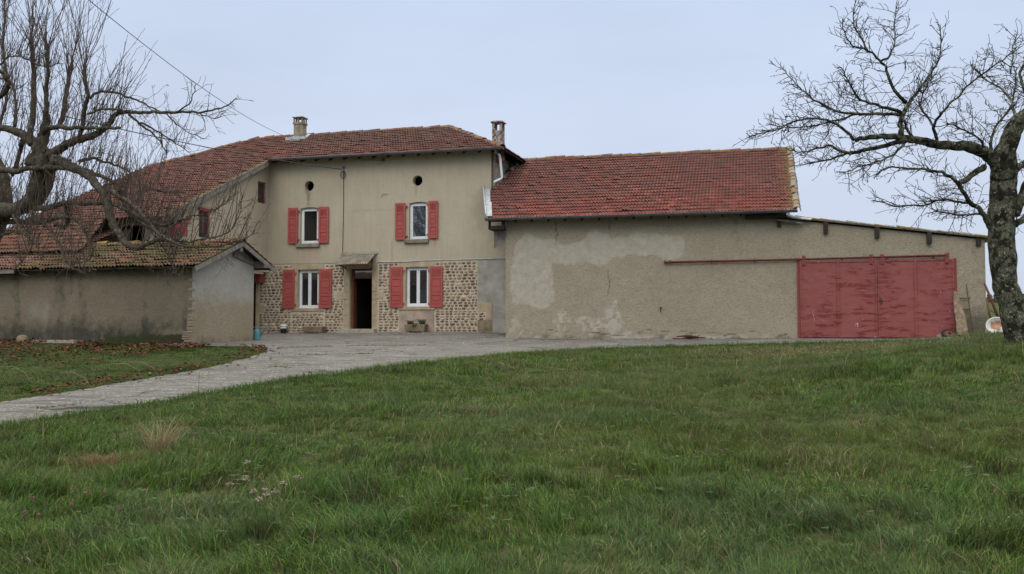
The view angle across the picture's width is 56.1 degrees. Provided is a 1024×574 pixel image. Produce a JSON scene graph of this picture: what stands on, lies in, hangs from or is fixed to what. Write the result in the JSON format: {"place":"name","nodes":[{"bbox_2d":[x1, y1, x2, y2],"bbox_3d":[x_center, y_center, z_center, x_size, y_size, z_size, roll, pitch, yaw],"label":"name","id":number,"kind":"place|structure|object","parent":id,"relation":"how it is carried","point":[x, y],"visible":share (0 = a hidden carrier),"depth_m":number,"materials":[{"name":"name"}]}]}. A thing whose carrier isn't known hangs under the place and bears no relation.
{"place":"outdoors","nodes":[
{"label":"outdoors","id":0,"kind":"place"},
{"bbox_2d":[0,332,950,423],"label":"driveway","id":1,"kind":"structure","parent":0,"point":[339,355],"depth_m":23.95,"materials":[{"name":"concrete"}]},
{"bbox_2d":[253,327,264,339],"bbox_3d":[-7.729,1.412,29.228,0.449,0.411,0.218,-1,-3,21],"label":"watering can","id":2,"kind":"object","parent":1,"relation":"on","point":[256,334],"visible":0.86,"depth_m":29.17,"materials":[{"name":"teal plastic"}]},
{"bbox_2d":[280,324,286,332],"bbox_3d":[-8.549,1.564,35.913,0.256,0.340,0.254,0,-3,0],"label":"paint bucket","id":3,"kind":"object","parent":1,"relation":"on","point":[283,328],"visible":0.98,"depth_m":35.82,"materials":[{"name":"white plastic"}]},
{"bbox_2d":[302,326,325,332],"bbox_3d":[-7.310,1.597,35.464,0.837,0.277,0.374,-1,-3,16],"label":"stone trough","id":4,"kind":"object","parent":1,"relation":"on","point":[314,329],"visible":0.98,"depth_m":35.31,"materials":[{"name":"stone"}]},
{"bbox_2d":[404,324,428,332],"bbox_3d":[-3.424,1.490,34.353,0.806,0.307,0.374,-1,-3,16],"label":"stone trough","id":5,"kind":"object","parent":1,"relation":"on","point":[421,328],"visible":1,"depth_m":34.20,"materials":[{"name":"stone"}]},
{"bbox_2d":[416,319,426,323],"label":"shrubby plant","id":6,"kind":"object","parent":5,"relation":"on","point":[421,321],"visible":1,"depth_m":34.30,"materials":[{"name":"green plant"}]},
{"bbox_2d":[677,334,697,336],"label":"dead branch","id":7,"kind":"object","parent":1,"relation":"on","point":[691,335],"visible":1,"depth_m":30.15,"materials":[{"name":"wood"}]},
{"bbox_2d":[941,329,956,336],"bbox_3d":[12.804,1.384,28.106,0.455,0.309,0.374,0,-3,0],"label":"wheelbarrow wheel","id":8,"kind":"object","parent":1,"relation":"on","point":[946,332],"visible":0.62,"depth_m":28.11,"materials":[{"name":"rubber"}]},
{"bbox_2d":[0,303,1023,573],"bbox_3d":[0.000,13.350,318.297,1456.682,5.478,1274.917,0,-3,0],"label":"ground","id":9,"kind":"structure","parent":0,"point":[154,357],"depth_m":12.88,"materials":[{"name":"green plant"}]},
{"bbox_2d":[16,335,28,342],"bbox_3d":[-13.741,1.468,26.961,0.330,0.250,0.335,0,-3,0],"label":"boulder","id":10,"kind":"object","parent":9,"relation":"on","point":[21,337],"visible":0.75,"depth_m":26.85,"materials":[{"name":"stone"}]},
{"bbox_2d":[48,450,151,468],"bbox_3d":[-4.431,1.860,10.374,1.141,0.186,0.847,-1,-3,23],"label":"dry grass tuft","id":11,"kind":"object","parent":9,"relation":"on","point":[100,460],"visible":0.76,"depth_m":10.37,"materials":[{"name":"brown plant"}]},
{"bbox_2d":[32,340,189,345],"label":"footing slab","id":12,"kind":"structure","parent":9,"relation":"on","point":[61,341],"depth_m":26.60,"materials":[{"name":"concrete"}]},
{"bbox_2d":[0,0,269,286],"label":"tree","id":13,"kind":"object","parent":9,"relation":"on","point":[43,163],"visible":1,"depth_m":20.09,"materials":[{"name":"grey plant"}]},
{"bbox_2d":[0,226,275,343],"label":"outbuilding","id":14,"kind":"structure","parent":9,"relation":"on","point":[123,296],"depth_m":27.02,"materials":[{"name":"paint"}]},
{"bbox_2d":[0,338,286,395],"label":"fallen leaves","id":15,"kind":"object","parent":9,"relation":"on","point":[114,345],"visible":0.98,"depth_m":23.73,"materials":[{"name":"brown plant"}]},
{"bbox_2d":[123,412,216,456],"bbox_3d":[-4.069,1.690,11.161,1.188,0.582,1.189,0,-3,0],"label":"dry grass tuft","id":16,"kind":"object","parent":9,"relation":"on","point":[158,439],"visible":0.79,"depth_m":11.11,"materials":[{"name":"beige plant"}]},
{"bbox_2d":[226,481,233,518],"bbox_3d":[-2.301,1.766,7.826,0.060,0.355,0.064,-1,-3,12],"label":"wildflower","id":17,"kind":"object","parent":9,"relation":"on","point":[229,484],"visible":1,"depth_m":7.83,"materials":[{"name":"beige plant"}]},
{"bbox_2d":[244,460,251,495],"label":"wildflower","id":18,"kind":"object","parent":9,"relation":"on","point":[248,462],"visible":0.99,"depth_m":8.91,"materials":[{"name":"beige plant"}]},
{"bbox_2d":[242,476,253,514],"bbox_3d":[-2.221,1.766,8.082,0.103,0.361,0.065,2,-3,-38],"label":"wildflower","id":19,"kind":"object","parent":9,"relation":"on","point":[246,479],"visible":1,"depth_m":8.07,"materials":[{"name":"beige plant"}]},
{"bbox_2d":[250,488,257,518],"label":"wildflower","id":20,"kind":"object","parent":9,"relation":"on","point":[253,492],"visible":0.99,"depth_m":7.47,"materials":[{"name":"beige plant"}]},
{"bbox_2d":[254,496,262,536],"bbox_3d":[-1.929,1.765,7.293,0.057,0.360,0.068,2,-3,-35],"label":"wildflower","id":21,"kind":"object","parent":9,"relation":"on","point":[257,499],"visible":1,"depth_m":7.29,"materials":[{"name":"white plant"}]},
{"bbox_2d":[0,116,526,332],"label":"farmhouse","id":22,"kind":"object","parent":9,"relation":"on","point":[393,234],"visible":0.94,"depth_m":35.19,"materials":[{"name":"paint"}]},
{"bbox_2d":[89,0,291,138],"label":"overhead cable","id":23,"kind":"object","parent":22,"relation":"attached to","point":[174,67],"visible":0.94,"depth_m":20.92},
{"bbox_2d":[67,116,341,169],"bbox_3d":[-9.280,-4.486,30.940,0.025,0.214,11.124,-2,-3,32],"label":"service cable","id":24,"kind":"object","parent":22,"relation":"attached to","point":[225,150],"visible":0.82,"depth_m":31.15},
{"bbox_2d":[198,207,210,233],"bbox_3d":[-10.462,-2.173,32.549,0.170,1.005,0.738,-1,-3,16],"label":"wing window","id":25,"kind":"structure","parent":22,"relation":"in","point":[203,228],"depth_m":32.58,"materials":[{"name":"red paint"}]},
{"bbox_2d":[253,283,255,329],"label":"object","id":26,"kind":"structure","parent":22,"relation":"in","point":[254,306],"depth_m":36.74,"materials":[{"name":"brown metal"}]},
{"bbox_2d":[258,181,264,203],"bbox_3d":[-9.497,-3.553,36.163,0.070,0.805,0.571,-1,-3,16],"label":"loft window","id":27,"kind":"structure","parent":22,"relation":"in","point":[261,186],"depth_m":36.28,"materials":[{"name":"red paint"}]},
{"bbox_2d":[295,208,319,247],"bbox_3d":[-7.632,-2.227,36.114,0.976,1.479,0.320,-1,-3,16],"label":"window","id":28,"kind":"structure","parent":22,"relation":"in","point":[309,216],"depth_m":36.17,"materials":[{"name":"white plastic"}]},
{"bbox_2d":[299,270,318,307],"bbox_3d":[-7.586,0.074,36.059,0.855,1.439,0.080,-1,-3,16],"label":"window","id":29,"kind":"structure","parent":22,"relation":"in","point":[309,279],"depth_m":36.05,"materials":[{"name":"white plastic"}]},
{"bbox_2d":[351,269,371,328],"bbox_3d":[-5.483,0.442,35.595,0.894,2.220,0.300,-1,-3,16],"label":"door","id":30,"kind":"structure","parent":22,"relation":"in","point":[356,273],"depth_m":35.58,"materials":[{"name":"brown wood"}]},
{"bbox_2d":[404,203,428,242],"bbox_3d":[-3.439,-2.324,34.915,0.932,1.474,0.320,-1,-3,16],"label":"window","id":31,"kind":"structure","parent":22,"relation":"in","point":[418,211],"depth_m":34.96,"materials":[{"name":"white plastic"}]},
{"bbox_2d":[407,267,428,306],"bbox_3d":[-3.395,-0.005,34.860,0.881,1.430,0.080,-1,-3,16],"label":"window","id":32,"kind":"structure","parent":22,"relation":"in","point":[417,277],"depth_m":34.86,"materials":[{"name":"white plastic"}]},
{"bbox_2d":[261,488,268,523],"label":"wildflower","id":33,"kind":"object","parent":9,"relation":"on","point":[265,490],"visible":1,"depth_m":7.53,"materials":[{"name":"beige plant"}]},
{"bbox_2d":[264,491,270,524],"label":"wildflower","id":34,"kind":"object","parent":9,"relation":"on","point":[266,494],"visible":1,"depth_m":7.41,"materials":[{"name":"plant"}]},
{"bbox_2d":[271,488,279,515],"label":"wildflower","id":35,"kind":"object","parent":9,"relation":"on","point":[274,491],"visible":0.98,"depth_m":7.50,"materials":[{"name":"beige plant"}]},
{"bbox_2d":[279,481,286,518],"bbox_3d":[-1.861,1.749,7.803,0.060,0.348,0.069,1,-3,-26],"label":"wildflower","id":36,"kind":"object","parent":9,"relation":"on","point":[283,484],"visible":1,"depth_m":7.80,"materials":[{"name":"beige plant"}]},
{"bbox_2d":[293,474,300,510],"bbox_3d":[-1.796,1.743,8.012,0.066,0.350,0.066,2,-3,-41],"label":"wildflower","id":37,"kind":"object","parent":9,"relation":"on","point":[296,477],"visible":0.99,"depth_m":8.01,"materials":[{"name":"beige plant"}]},
{"bbox_2d":[416,425,433,464],"bbox_3d":[-0.942,1.696,10.384,0.204,0.451,0.008,0,-3,0],"label":"dry stalk","id":38,"kind":"object","parent":9,"relation":"on","point":[429,442],"visible":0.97,"depth_m":10.38,"materials":[{"name":"plant"}]},
{"bbox_2d":[0,329,1023,573],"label":"weeds","id":39,"kind":"object","parent":9,"relation":"on","point":[504,433],"visible":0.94,"depth_m":11.96,"materials":[{"name":"green plant"}]},
{"bbox_2d":[597,458,603,498],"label":"dry stalk","id":40,"kind":"object","parent":9,"relation":"on","point":[599,480],"visible":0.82,"depth_m":8.70,"materials":[{"name":"plant"}]},
{"bbox_2d":[483,146,987,338],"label":"barn","id":41,"kind":"structure","parent":9,"relation":"on","point":[715,244],"depth_m":30.60,"materials":[{"name":"beige paint"}]},
{"bbox_2d":[800,254,877,337],"bbox_3d":[9.957,0.278,29.284,2.235,2.523,0.080,-1,-3,14],"label":"sliding door","id":42,"kind":"structure","parent":41,"relation":"in","point":[838,299],"depth_m":29.29,"materials":[{"name":"red wood"}]},
{"bbox_2d":[877,253,954,337],"bbox_3d":[12.095,0.254,28.752,2.140,2.523,0.080,-1,-3,14],"label":"sliding door","id":43,"kind":"structure","parent":41,"relation":"in","point":[915,296],"depth_m":28.77,"materials":[{"name":"red wood"}]},
{"bbox_2d":[734,0,1023,343],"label":"tree","id":44,"kind":"object","parent":9,"relation":"on","point":[1006,205],"visible":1,"depth_m":17.82,"materials":[{"name":"brown plant"}]},
{"bbox_2d":[953,291,967,334],"bbox_3d":[13.194,0.787,28.289,0.304,1.356,0.470,0,-3,0],"label":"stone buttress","id":45,"kind":"object","parent":9,"relation":"on","point":[961,322],"visible":0.85,"depth_m":28.26,"materials":[{"name":"beige stone"}]},
{"bbox_2d":[959,284,973,331],"bbox_3d":[13.386,0.630,28.416,0.509,1.440,0.185,-2,-3,34],"label":"harrow","id":46,"kind":"object","parent":9,"relation":"on","point":[969,306],"visible":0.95,"depth_m":28.38,"materials":[{"name":"metal"}]},
{"bbox_2d":[985,298,990,318],"bbox_3d":[13.177,0.612,26.546,0.063,0.620,0.348,0,-3,9],"label":"iron bar","id":47,"kind":"object","parent":9,"relation":"on","point":[988,308],"visible":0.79,"depth_m":26.53,"materials":[{"name":"brown metal"}]},
{"bbox_2d":[984,283,998,316],"bbox_3d":[13.371,0.385,26.760,0.080,1.000,0.433,2,-3,-34],"label":"iron pole","id":48,"kind":"object","parent":9,"relation":"on","point":[991,300],"visible":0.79,"depth_m":26.73,"materials":[{"name":"brown metal"}]},
{"bbox_2d":[985,317,1001,332],"bbox_3d":[12.716,1.091,25.176,0.570,0.615,0.542,-1,-3,28],"label":"enamel tub","id":49,"kind":"object","parent":9,"relation":"on","point":[992,324],"visible":0.5,"depth_m":25.13,"materials":[{"name":"white ceramic"}]},
{"bbox_2d":[0,0,1023,299],"label":"sky","id":50,"kind":"structure","parent":0,"point":[564,77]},
{"bbox_2d":[986,294,1023,302],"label":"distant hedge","id":51,"kind":"object","parent":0,"point":[994,299],"visible":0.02,"depth_m":124.07,"materials":[{"name":"green plant"}]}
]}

